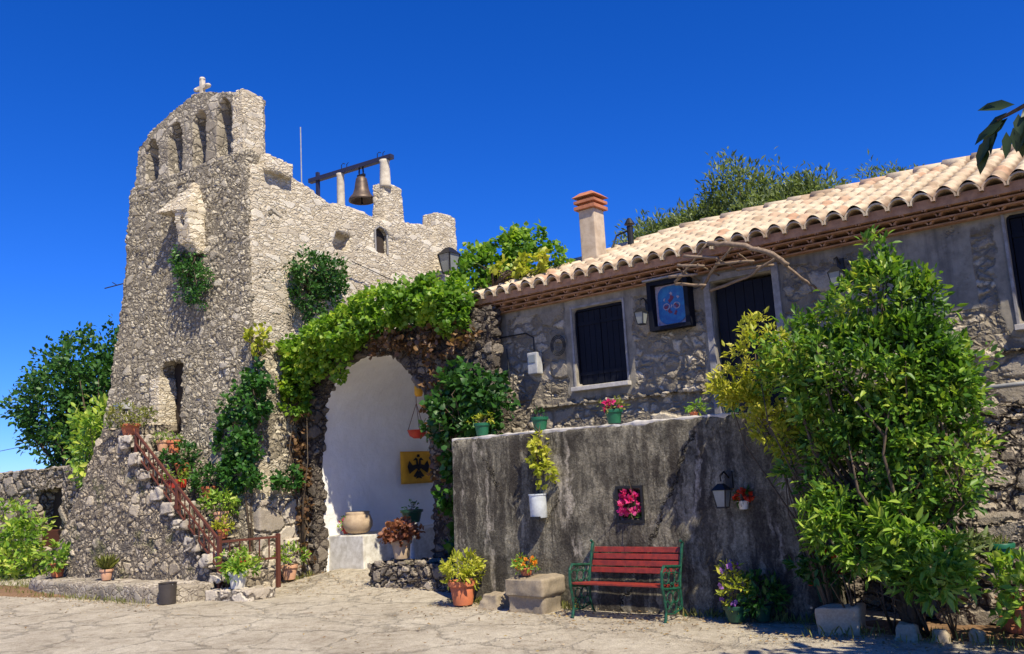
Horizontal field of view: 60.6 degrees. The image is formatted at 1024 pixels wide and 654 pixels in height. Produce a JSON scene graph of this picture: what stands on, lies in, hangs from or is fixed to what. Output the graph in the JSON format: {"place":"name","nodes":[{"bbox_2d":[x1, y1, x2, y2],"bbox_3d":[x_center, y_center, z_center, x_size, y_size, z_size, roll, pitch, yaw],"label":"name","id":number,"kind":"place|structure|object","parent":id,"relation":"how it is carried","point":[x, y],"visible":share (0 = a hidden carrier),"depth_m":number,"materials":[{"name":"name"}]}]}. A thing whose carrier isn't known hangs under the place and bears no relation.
{"place":"outdoors","nodes":[
{"label":"outdoors","id":0,"kind":"place"},
{"bbox_2d":[0,568,1023,653],"bbox_3d":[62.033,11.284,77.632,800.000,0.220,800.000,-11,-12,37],"label":"ground","id":1,"kind":"structure","parent":0,"point":[73,630],"depth_m":9.70,"materials":[{"name":"stone"}]},
{"bbox_2d":[0,496,58,579],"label":"garden bush","id":2,"kind":"object","parent":1,"relation":"on","point":[7,566],"visible":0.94,"depth_m":18.84,"materials":[{"name":"green plant"}]},
{"bbox_2d":[0,585,65,597],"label":"dirt verge","id":3,"kind":"structure","parent":1,"relation":"on","point":[13,593],"depth_m":15.35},
{"bbox_2d":[0,465,86,573],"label":"field stone wall","id":4,"kind":"structure","parent":1,"relation":"on","point":[52,491],"depth_m":20.25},
{"bbox_2d":[0,313,118,469],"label":"broadleaf tree","id":5,"kind":"object","parent":1,"relation":"on","point":[64,368],"visible":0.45,"depth_m":25.42,"materials":[{"name":"green plant"}]},
{"bbox_2d":[48,393,109,488],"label":"bush","id":6,"kind":"object","parent":1,"relation":"on","point":[86,422],"visible":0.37,"depth_m":17.29,"materials":[{"name":"green plant"}]},
{"bbox_2d":[92,326,118,410],"bbox_3d":[-10.361,2.746,25.176,2.749,7.473,2.957,-11,-12,37],"label":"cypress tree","id":7,"kind":"object","parent":1,"relation":"on","point":[110,360],"visible":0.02,"depth_m":24.69,"materials":[{"name":"green plant"}]},
{"bbox_2d":[29,575,214,603],"bbox_3d":[-6.931,4.420,14.637,5.275,0.384,0.812,-10,-12,33],"label":"stone ledge","id":8,"kind":"object","parent":1,"relation":"on","point":[127,589],"visible":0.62,"depth_m":13.83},
{"bbox_2d":[31,538,71,577],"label":"potted plant","id":9,"kind":"object","parent":8,"relation":"on","point":[56,569],"visible":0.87,"depth_m":15.63,"materials":[{"name":"green plant"}]},
{"bbox_2d":[94,553,119,580],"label":"potted plant","id":10,"kind":"object","parent":8,"relation":"on","point":[108,563],"visible":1,"depth_m":14.58,"materials":[{"name":"green plant"}]},
{"bbox_2d":[47,423,275,588],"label":"stone staircase","id":11,"kind":"structure","parent":1,"relation":"on","point":[124,510],"depth_m":14.90,"materials":[{"name":"stone"}]},
{"bbox_2d":[113,403,131,423],"bbox_3d":[-6.983,1.699,15.702,0.350,0.660,0.208,-11,-12,37],"label":"floodlight","id":12,"kind":"object","parent":11,"relation":"on","point":[125,406],"visible":0.47,"depth_m":15.66,"materials":[{"name":"metal"}]},
{"bbox_2d":[103,397,160,435],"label":"potted plant","id":13,"kind":"object","parent":11,"relation":"on","point":[127,428],"visible":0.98,"depth_m":15.34,"materials":[{"name":"green plant"}]},
{"bbox_2d":[153,431,169,451],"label":"potted plant","id":14,"kind":"object","parent":11,"relation":"on","point":[161,444],"visible":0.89,"depth_m":15.25,"materials":[{"name":"brown plant"}]},
{"bbox_2d":[164,432,183,452],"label":"potted plant","id":15,"kind":"object","parent":11,"relation":"on","point":[172,444],"visible":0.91,"depth_m":15.08,"materials":[{"name":"brown plant"}]},
{"bbox_2d":[160,464,190,487],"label":"potted plant","id":16,"kind":"object","parent":11,"relation":"on","point":[181,481],"visible":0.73,"depth_m":14.66,"materials":[{"name":"green plant"}]},
{"bbox_2d":[158,438,203,474],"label":"potted plant","id":17,"kind":"object","parent":11,"relation":"on","point":[183,464],"visible":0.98,"depth_m":15.01,"materials":[{"name":"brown plant"}]},
{"bbox_2d":[187,460,223,498],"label":"potted plant","id":18,"kind":"object","parent":11,"relation":"on","point":[196,480],"visible":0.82,"depth_m":14.71,"materials":[{"name":"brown plant"}]},
{"bbox_2d":[134,428,280,588],"bbox_3d":[-5.176,2.925,14.206,2.649,2.750,0.844,-5,-10,10],"label":"stair railing","id":19,"kind":"object","parent":11,"relation":"on","point":[178,492],"visible":0.85,"depth_m":14.15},
{"bbox_2d":[196,485,242,524],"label":"potted plant","id":20,"kind":"object","parent":11,"relation":"on","point":[225,508],"visible":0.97,"depth_m":14.33,"materials":[{"name":"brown plant"}]},
{"bbox_2d":[211,514,234,537],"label":"potted plant","id":21,"kind":"object","parent":11,"relation":"on","point":[222,530],"visible":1,"depth_m":14.05,"materials":[{"name":"brown plant"}]},
{"bbox_2d":[222,544,250,562],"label":"potted plant","id":22,"kind":"object","parent":11,"relation":"on","point":[233,551],"visible":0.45,"depth_m":13.68,"materials":[{"name":"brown plant"}]},
{"bbox_2d":[158,581,176,604],"bbox_3d":[-5.118,3.958,13.010,0.280,0.310,0.280,-11,-12,37],"label":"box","id":23,"kind":"object","parent":1,"relation":"on","point":[167,592],"visible":0.99,"depth_m":12.91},
{"bbox_2d":[205,585,276,601],"bbox_3d":[-4.052,4.030,13.131,0.897,0.245,0.706,-11,-12,37],"label":"flat stone","id":24,"kind":"object","parent":1,"relation":"on","point":[252,593],"visible":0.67,"depth_m":12.97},
{"bbox_2d":[213,548,264,588],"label":"potted plant","id":25,"kind":"object","parent":24,"relation":"on","point":[236,572],"visible":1,"depth_m":13.14,"materials":[{"name":"green plant"}]},
{"bbox_2d":[102,77,456,581],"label":"bell tower","id":26,"kind":"structure","parent":1,"relation":"on","point":[230,199],"depth_m":16.24,"materials":[{"name":"stone"}]},
{"bbox_2d":[174,363,183,433],"bbox_3d":[-6.078,1.342,16.405,0.700,1.500,0.080,-9,-11,31],"label":"door","id":27,"kind":"structure","parent":26,"relation":"in","point":[178,371],"depth_m":16.50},
{"bbox_2d":[167,244,214,310],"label":"hanging bush","id":28,"kind":"object","parent":26,"relation":"attached to","point":[185,267],"visible":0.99,"depth_m":15.93,"materials":[{"name":"green plant"}]},
{"bbox_2d":[209,356,305,551],"bbox_3d":[-4.331,2.296,14.692,1.669,3.677,1.081,-2,-10,-5],"label":"ivy","id":29,"kind":"object","parent":26,"relation":"attached to","point":[245,439],"visible":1,"depth_m":14.63,"materials":[{"name":"green plant"}]},
{"bbox_2d":[242,321,276,361],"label":"ivy","id":30,"kind":"object","parent":26,"relation":"attached to","point":[259,339],"visible":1,"depth_m":15.00,"materials":[{"name":"yellow plant"}]},
{"bbox_2d":[283,243,350,324],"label":"caper bush","id":31,"kind":"object","parent":26,"relation":"attached to","point":[324,277],"visible":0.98,"depth_m":16.23,"materials":[{"name":"green plant"}]},
{"bbox_2d":[308,151,393,204],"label":"beam and posts","id":32,"kind":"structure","parent":26,"relation":"on","point":[383,162],"depth_m":19.58,"materials":[{"name":"concrete"}]},
{"bbox_2d":[349,167,372,204],"bbox_3d":[-3.331,-3.119,19.384,0.580,0.861,0.580,-9,-11,31],"label":"church bell","id":33,"kind":"object","parent":32,"relation":"hanging from","point":[361,195],"visible":0.96,"depth_m":19.28,"materials":[{"name":"brown metal"}]},
{"bbox_2d":[374,225,388,254],"bbox_3d":[-2.773,-1.853,18.577,0.044,0.598,0.434,-9,-11,31],"label":"window frame","id":34,"kind":"structure","parent":26,"relation":"in","point":[379,226],"depth_m":18.61,"materials":[{"name":"grey paint"}]},
{"bbox_2d":[437,247,460,274],"bbox_3d":[-1.409,-1.497,19.809,0.400,0.600,0.432,-11,-12,37],"label":"wall lantern","id":35,"kind":"object","parent":26,"relation":"attached to","point":[447,256],"depth_m":19.70,"materials":[{"name":"glass"}]},
{"bbox_2d":[272,540,311,579],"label":"potted plant","id":36,"kind":"object","parent":1,"relation":"on","point":[289,569],"visible":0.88,"depth_m":14.51,"materials":[{"name":"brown plant"}]},
{"bbox_2d":[297,305,506,575],"bbox_3d":[-0.413,2.390,16.175,4.673,4.386,5.288,-11,-12,37],"label":"arched gateway","id":37,"kind":"object","parent":1,"relation":"on","point":[360,440],"visible":0.34,"depth_m":15.62,"materials":[{"name":"stone"}]},
{"bbox_2d":[286,388,316,572],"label":"creeper","id":38,"kind":"object","parent":37,"relation":"attached to","point":[302,514],"visible":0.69,"depth_m":15.12,"materials":[{"name":"brown plant"}]},
{"bbox_2d":[337,515,348,533],"bbox_3d":[-2.914,3.435,15.233,0.321,0.324,0.374,-7,-10,23],"label":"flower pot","id":39,"kind":"object","parent":37,"relation":"on","point":[341,526],"visible":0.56,"depth_m":15.21,"materials":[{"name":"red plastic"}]},
{"bbox_2d":[343,511,372,533],"bbox_3d":[-2.683,3.402,15.252,0.520,0.370,0.518,-11,-12,37],"label":"stone jar","id":40,"kind":"object","parent":37,"relation":"on","point":[356,522],"visible":1,"depth_m":15.07,"materials":[{"name":"stone"}]},
{"bbox_2d":[275,270,478,421],"bbox_3d":[-2.376,0.331,14.458,4.715,2.199,1.063,-11,-12,37],"label":"grape vine","id":41,"kind":"object","parent":37,"relation":"attached to","point":[341,331],"visible":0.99,"depth_m":14.31,"materials":[{"name":"green plant"}]},
{"bbox_2d":[400,451,432,483],"bbox_3d":[-1.859,2.740,17.093,0.051,0.620,0.860,-11,-12,37],"label":"yellow banner","id":42,"kind":"object","parent":37,"relation":"attached to","point":[415,465],"visible":0.88,"depth_m":17.05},
{"bbox_2d":[407,401,425,438],"bbox_3d":[-1.634,1.286,14.941,0.360,1.220,0.360,-11,-12,37],"label":"hanging basket","id":43,"kind":"object","parent":37,"relation":"hanging from","point":[415,433],"visible":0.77,"depth_m":14.76,"materials":[{"name":"red plastic"}]},
{"bbox_2d":[414,386,422,396],"bbox_3d":[-1.525,0.953,14.254,0.140,0.352,0.140,-11,-12,37],"label":"yellow arch lamp","id":44,"kind":"object","parent":37,"relation":"hanging from","point":[418,392],"visible":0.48,"depth_m":14.18,"materials":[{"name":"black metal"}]},
{"bbox_2d":[365,311,482,519],"bbox_3d":[-1.341,1.379,13.524,2.389,3.155,0.656,-11,-12,37],"label":"creeper","id":45,"kind":"object","parent":37,"relation":"attached to","point":[393,339],"visible":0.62,"depth_m":13.48,"materials":[{"name":"brown plant"}]},
{"bbox_2d":[367,557,455,592],"bbox_3d":[-1.209,3.718,12.882,2.082,0.564,0.637,-11,-12,37],"label":"stone planter step","id":46,"kind":"object","parent":1,"relation":"on","point":[424,573],"visible":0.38,"depth_m":12.81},
{"bbox_2d":[377,515,425,558],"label":"potted plant","id":47,"kind":"object","parent":46,"relation":"on","point":[400,540],"visible":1,"depth_m":13.20,"materials":[{"name":"brown plant"}]},
{"bbox_2d":[410,522,418,558],"bbox_3d":[-1.582,3.504,13.978,0.260,0.745,0.253,-11,-12,37],"label":"plant stand","id":48,"kind":"object","parent":46,"relation":"on","point":[413,550],"visible":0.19,"depth_m":13.94,"materials":[{"name":"white plastic"}]},
{"bbox_2d":[400,499,422,521],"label":"potted plant","id":49,"kind":"object","parent":48,"relation":"on","point":[414,514],"visible":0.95,"depth_m":13.95,"materials":[{"name":"green plant"}]},
{"bbox_2d":[430,441,454,563],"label":"dark shrub","id":50,"kind":"object","parent":1,"relation":"on","point":[442,503],"visible":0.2,"depth_m":12.72,"materials":[{"name":"green plant"}]},
{"bbox_2d":[438,547,487,605],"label":"potted plant","id":51,"kind":"object","parent":1,"relation":"on","point":[462,590],"visible":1,"depth_m":11.05,"materials":[{"name":"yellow plant"}]},
{"bbox_2d":[477,591,509,609],"bbox_3d":[-0.207,3.416,10.834,0.376,0.274,0.372,6,-13,-43],"label":"boulder","id":52,"kind":"object","parent":1,"relation":"on","point":[496,600],"visible":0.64,"depth_m":10.76,"materials":[{"name":"stone"}]},
{"bbox_2d":[1,570,1017,653],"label":"fallen leaves","id":53,"kind":"object","parent":1,"relation":"on","point":[883,642],"visible":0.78,"depth_m":9.14,"materials":[{"name":"brown plant"}]},
{"bbox_2d":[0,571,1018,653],"bbox_3d":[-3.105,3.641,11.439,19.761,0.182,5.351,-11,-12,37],"label":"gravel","id":54,"kind":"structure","parent":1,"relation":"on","point":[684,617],"depth_m":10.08,"materials":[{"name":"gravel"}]},
{"bbox_2d":[0,571,1023,650],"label":"weeds","id":55,"kind":"object","parent":1,"relation":"on","point":[777,617],"visible":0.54,"depth_m":8.80,"materials":[{"name":"green plant"}]},
{"bbox_2d":[505,573,564,613],"bbox_3d":[0.285,3.203,10.451,0.583,0.476,0.488,-11,-12,37],"label":"stone block","id":56,"kind":"object","parent":1,"relation":"on","point":[537,593],"depth_m":10.30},
{"bbox_2d":[510,552,540,575],"bbox_3d":[0.159,2.852,10.559,0.314,0.276,0.454,-7,-10,23],"label":"flower pot","id":57,"kind":"object","parent":56,"relation":"on","point":[525,569],"visible":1,"depth_m":10.51,"materials":[{"name":"ceramic"}]},
{"bbox_2d":[568,539,686,622],"bbox_3d":[1.272,2.795,9.708,1.210,0.820,0.564,-11,-12,37],"label":"park bench","id":58,"kind":"object","parent":1,"relation":"on","point":[668,568],"visible":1,"depth_m":9.82,"materials":[{"name":"red paint"}]},
{"bbox_2d":[452,406,848,622],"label":"terrace wall","id":59,"kind":"structure","parent":1,"relation":"on","point":[676,467],"depth_m":10.06,"materials":[{"name":"stone"}]},
{"bbox_2d":[418,355,520,451],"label":"terrace shrub","id":60,"kind":"object","parent":59,"relation":"on","point":[472,396],"visible":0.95,"depth_m":12.38,"materials":[{"name":"green plant"}]},
{"bbox_2d":[467,411,494,435],"bbox_3d":[-0.400,1.308,11.920,0.395,0.343,0.316,6,-13,-42],"label":"green pot","id":61,"kind":"object","parent":59,"relation":"on","point":[482,428],"visible":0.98,"depth_m":11.86,"materials":[{"name":"plastic"}]},
{"bbox_2d":[528,493,546,519],"bbox_3d":[0.322,2.220,10.832,0.236,0.305,0.248,-11,-12,37],"label":"tin planter","id":62,"kind":"object","parent":59,"relation":"attached to","point":[538,506],"visible":1,"depth_m":10.75,"materials":[{"name":"white metal"}]},
{"bbox_2d":[531,406,548,430],"bbox_3d":[0.360,1.171,11.312,0.229,0.326,0.266,-2,-10,-8],"label":"green pot","id":63,"kind":"object","parent":59,"relation":"on","point":[536,421],"visible":0.98,"depth_m":11.24,"materials":[{"name":"plastic"}]},
{"bbox_2d":[521,423,559,489],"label":"trailing plant","id":64,"kind":"object","parent":59,"relation":"hanging from","point":[534,449],"visible":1,"depth_m":10.83,"materials":[{"name":"yellow plant"}]},
{"bbox_2d":[597,395,630,423],"bbox_3d":[1.222,1.000,10.645,0.389,0.346,0.344,-2,-10,-7],"label":"green pot","id":65,"kind":"object","parent":59,"relation":"on","point":[613,415],"visible":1,"depth_m":10.58,"materials":[{"name":"plastic"}]},
{"bbox_2d":[611,479,641,518],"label":"pink flowers","id":66,"kind":"object","parent":59,"relation":"on","point":[629,511],"visible":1,"depth_m":10.11,"materials":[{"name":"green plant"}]},
{"bbox_2d":[615,485,644,522],"bbox_3d":[1.371,2.050,10.130,0.360,0.420,0.040,-11,-12,37],"label":"niche frame","id":67,"kind":"object","parent":59,"relation":"attached to","point":[617,488],"visible":0.96,"depth_m":10.09,"materials":[{"name":"black metal"}]},
{"bbox_2d":[684,397,710,415],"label":"potted plant","id":68,"kind":"object","parent":59,"relation":"on","point":[690,409],"visible":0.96,"depth_m":9.97,"materials":[{"name":"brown plant"}]},
{"bbox_2d":[711,471,733,508],"bbox_3d":[2.251,1.720,9.282,0.170,0.386,0.315,-11,-12,37],"label":"wall lantern","id":69,"kind":"object","parent":59,"relation":"attached to","point":[721,493],"depth_m":9.19,"materials":[{"name":"black metal"}]},
{"bbox_2d":[732,484,754,508],"bbox_3d":[2.429,1.784,9.203,0.233,0.260,0.246,-8,-11,28],"label":"flower pot","id":70,"kind":"object","parent":59,"relation":"attached to","point":[743,503],"visible":1,"depth_m":9.18,"materials":[{"name":"white plastic"}]},
{"bbox_2d":[713,559,754,622],"bbox_3d":[2.280,2.677,8.926,0.425,0.625,0.535,-5,-10,9],"label":"flower pot","id":71,"kind":"object","parent":1,"relation":"on","point":[733,609],"visible":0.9,"depth_m":8.86,"materials":[{"name":"green ceramic"}]},
{"bbox_2d":[608,146,862,245],"bbox_3d":[5.053,0.314,19.123,7.097,8.971,3.238,-11,-12,37],"label":"olive tree","id":72,"kind":"object","parent":1,"relation":"on","point":[796,184],"visible":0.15,"depth_m":18.93,"materials":[{"name":"green plant"}]},
{"bbox_2d":[458,144,1023,432],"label":"stone house","id":73,"kind":"structure","parent":1,"relation":"on","point":[959,221],"depth_m":11.30,"materials":[{"name":"grey stone"}]},
{"bbox_2d":[444,220,574,291],"bbox_3d":[0.005,-0.897,13.960,2.136,1.708,1.230,-6,-10,14],"label":"tree","id":74,"kind":"object","parent":73,"relation":"attached to","point":[514,240],"visible":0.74,"depth_m":13.85,"materials":[{"name":"green plant"}]},
{"bbox_2d":[500,333,534,383],"bbox_3d":[-0.132,0.301,13.328,1.192,1.178,0.046,-11,-12,39],"label":"power cable","id":75,"kind":"object","parent":73,"relation":"attached to","point":[507,350],"visible":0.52,"depth_m":13.20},
{"bbox_2d":[488,246,551,286],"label":"grape vine","id":76,"kind":"object","parent":73,"relation":"attached to","point":[518,270],"visible":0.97,"depth_m":13.31,"materials":[{"name":"yellow plant"}]},
{"bbox_2d":[527,352,542,374],"bbox_3d":[0.336,0.537,12.909,0.180,0.320,0.150,-11,-12,37],"label":"meter box","id":77,"kind":"object","parent":73,"relation":"attached to","point":[534,362],"visible":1,"depth_m":12.86,"materials":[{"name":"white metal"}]},
{"bbox_2d":[550,335,565,355],"bbox_3d":[0.666,0.266,12.675,0.273,0.313,0.014,-11,-12,37],"label":"cable coil","id":78,"kind":"object","parent":73,"relation":"hanging from","point":[561,338],"visible":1,"depth_m":12.66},
{"bbox_2d":[569,297,631,391],"bbox_3d":[1.244,0.258,12.351,0.940,1.225,0.230,-11,-12,37],"label":"window","id":79,"kind":"structure","parent":73,"relation":"in","point":[601,333],"depth_m":12.39,"materials":[{"name":"black paint"}]},
{"bbox_2d":[611,218,634,247],"bbox_3d":[1.685,-1.386,14.033,0.623,0.664,0.172,-7,-10,21],"label":"roof vent","id":80,"kind":"object","parent":73,"relation":"on","point":[629,222],"visible":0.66,"depth_m":13.94,"materials":[{"name":"black metal"}]},
{"bbox_2d":[633,298,647,324],"bbox_3d":[1.768,-0.211,11.752,0.150,0.383,0.305,-11,-12,37],"label":"wall lantern","id":81,"kind":"object","parent":73,"relation":"attached to","point":[641,315],"depth_m":11.65,"materials":[{"name":"glass"}]},
{"bbox_2d":[642,272,695,332],"bbox_3d":[2.080,-0.319,11.572,0.660,0.690,0.220,-11,-12,37],"label":"blue icon panel","id":82,"kind":"object","parent":73,"relation":"attached to","point":[670,304],"visible":0.95,"depth_m":11.61,"materials":[{"name":"blue paint"}]},
{"bbox_2d":[668,241,816,291],"bbox_3d":[2.781,-0.715,10.811,1.736,0.744,0.584,-11,-12,37],"label":"stick canopy","id":83,"kind":"object","parent":73,"relation":"attached to","point":[774,256],"visible":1,"depth_m":10.80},
{"bbox_2d":[702,262,787,413],"bbox_3d":[2.975,0.272,11.007,1.010,2.020,0.155,-11,-12,37],"label":"door","id":84,"kind":"structure","parent":73,"relation":"in","point":[754,295],"depth_m":11.14,"materials":[{"name":"black paint"}]},
{"bbox_2d":[827,257,844,287],"bbox_3d":[3.792,-0.638,10.193,0.160,0.384,0.310,-11,-12,37],"label":"wall lantern","id":85,"kind":"object","parent":73,"relation":"attached to","point":[833,273],"depth_m":10.10,"materials":[{"name":"glass"}]},
{"bbox_2d":[1000,210,1023,330],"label":"window","id":86,"kind":"structure","parent":73,"relation":"in","point":[1015,231],"depth_m":9.26,"materials":[{"name":"black paint"}]},
{"bbox_2d":[734,568,792,621],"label":"potted plant","id":87,"kind":"object","parent":1,"relation":"on","point":[761,609],"visible":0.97,"depth_m":8.79,"materials":[{"name":"green plant"}]},
{"bbox_2d":[702,306,833,604],"bbox_3d":[2.573,1.387,8.915,0.767,3.218,1.231,3,-12,-34],"label":"yellow leaved branch shrub","id":88,"kind":"object","parent":1,"relation":"on","point":[732,394],"visible":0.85,"depth_m":8.97,"materials":[{"name":"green plant"}]},
{"bbox_2d":[791,482,866,607],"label":"umbrella plant","id":89,"kind":"object","parent":1,"relation":"on","point":[813,536],"visible":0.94,"depth_m":7.84,"materials":[{"name":"green plant"}]},
{"bbox_2d":[810,603,866,635],"bbox_3d":[3.054,2.728,8.111,0.435,0.332,0.328,-11,-12,37],"label":"rock trough","id":90,"kind":"object","parent":1,"relation":"on","point":[830,617],"visible":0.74,"depth_m":8.03,"materials":[{"name":"stone"}]},
{"bbox_2d":[782,539,858,602],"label":"plant","id":91,"kind":"object","parent":90,"relation":"in","point":[802,572],"visible":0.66,"depth_m":8.39,"materials":[{"name":"green plant"}]},
{"bbox_2d":[826,519,920,633],"bbox_3d":[3.170,2.200,7.675,0.743,1.058,0.717,-11,-12,37],"label":"umbrella plant","id":92,"kind":"object","parent":1,"relation":"on","point":[848,560],"visible":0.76,"depth_m":7.64,"materials":[{"name":"green plant"}]},
{"bbox_2d":[746,224,1008,635],"bbox_3d":[3.349,0.960,8.133,2.333,3.820,1.498,-11,-12,37],"label":"tall shrub","id":93,"kind":"object","parent":1,"relation":"on","point":[929,368],"visible":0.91,"depth_m":7.80,"materials":[{"name":"green plant"}]},
{"bbox_2d":[849,150,924,180],"bbox_3d":[9.446,0.108,20.780,2.618,9.068,2.674,-11,-12,37],"label":"olive tree","id":94,"kind":"object","parent":1,"relation":"on","point":[882,172],"visible":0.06,"depth_m":21.11,"materials":[{"name":"green plant"}]},
{"bbox_2d":[849,488,937,635],"bbox_3d":[3.370,2.031,7.477,0.714,1.300,0.699,0,-10,-16],"label":"umbrella plant","id":95,"kind":"object","parent":1,"relation":"on","point":[876,520],"visible":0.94,"depth_m":7.47,"materials":[{"name":"green plant"}]},
{"bbox_2d":[894,621,922,641],"bbox_3d":[3.451,2.679,7.636,0.256,0.206,0.188,-11,-12,37],"label":"edging stone","id":96,"kind":"object","parent":1,"relation":"on","point":[903,629],"visible":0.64,"depth_m":7.59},
{"bbox_2d":[826,399,1023,625],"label":"retaining wall","id":97,"kind":"structure","parent":1,"relation":"on","point":[1004,508],"depth_m":8.50,"materials":[{"name":"stone"}]},
{"bbox_2d":[945,525,1002,579],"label":"trough plant","id":98,"kind":"object","parent":97,"relation":"on","point":[976,540],"visible":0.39,"depth_m":7.90,"materials":[{"name":"green plant"}]},
{"bbox_2d":[986,533,1015,557],"bbox_3d":[4.430,2.011,7.933,0.240,0.291,0.242,-8,-11,27],"label":"green pot","id":99,"kind":"object","parent":97,"relation":"on","point":[1003,545],"visible":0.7,"depth_m":7.86,"materials":[{"name":"plastic"}]},
{"bbox_2d":[979,381,1023,389],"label":"pipe handrail","id":100,"kind":"object","parent":97,"relation":"on","point":[1008,385],"visible":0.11,"depth_m":8.71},
{"bbox_2d":[932,629,951,642],"bbox_3d":[3.676,2.669,7.502,0.186,0.172,0.153,-11,-12,37],"label":"edging stone","id":101,"kind":"object","parent":1,"relation":"on","point":[943,635],"visible":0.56,"depth_m":7.46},
{"bbox_2d":[866,620,1023,645],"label":"dirt bed","id":102,"kind":"object","parent":1,"relation":"on","point":[988,630],"visible":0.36,"depth_m":7.70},
{"bbox_2d":[872,524,984,636],"bbox_3d":[3.566,2.146,7.348,0.753,0.996,0.867,2,-11,-28],"label":"umbrella plant","id":103,"kind":"object","parent":102,"relation":"on","point":[954,565],"visible":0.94,"depth_m":7.25,"materials":[{"name":"green plant"}]},
{"bbox_2d":[994,590,1023,633],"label":"potted plant","id":104,"kind":"object","parent":102,"relation":"on","point":[1011,626],"visible":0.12,"depth_m":7.41,"materials":[{"name":"brown plant"}]},
{"bbox_2d":[968,628,986,642],"bbox_3d":[3.965,2.638,7.426,0.172,0.161,0.128,-11,-12,37],"label":"edging stone","id":105,"kind":"object","parent":1,"relation":"on","point":[981,637],"visible":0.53,"depth_m":7.40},
{"bbox_2d":[975,100,1023,173],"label":"overhanging tree","id":106,"kind":"object","parent":1,"relation":"on","point":[987,135],"visible":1,"depth_m":4.54,"materials":[{"name":"green plant"}]},
{"bbox_2d":[981,545,1023,635],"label":"potted plant","id":107,"kind":"object","parent":1,"relation":"on","point":[1000,560],"visible":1,"depth_m":7.11,"materials":[{"name":"green plant"}]},
{"bbox_2d":[0,0,1023,471],"label":"sky","id":108,"kind":"structure","parent":0,"point":[491,114],"materials":[{"name":"blue"}]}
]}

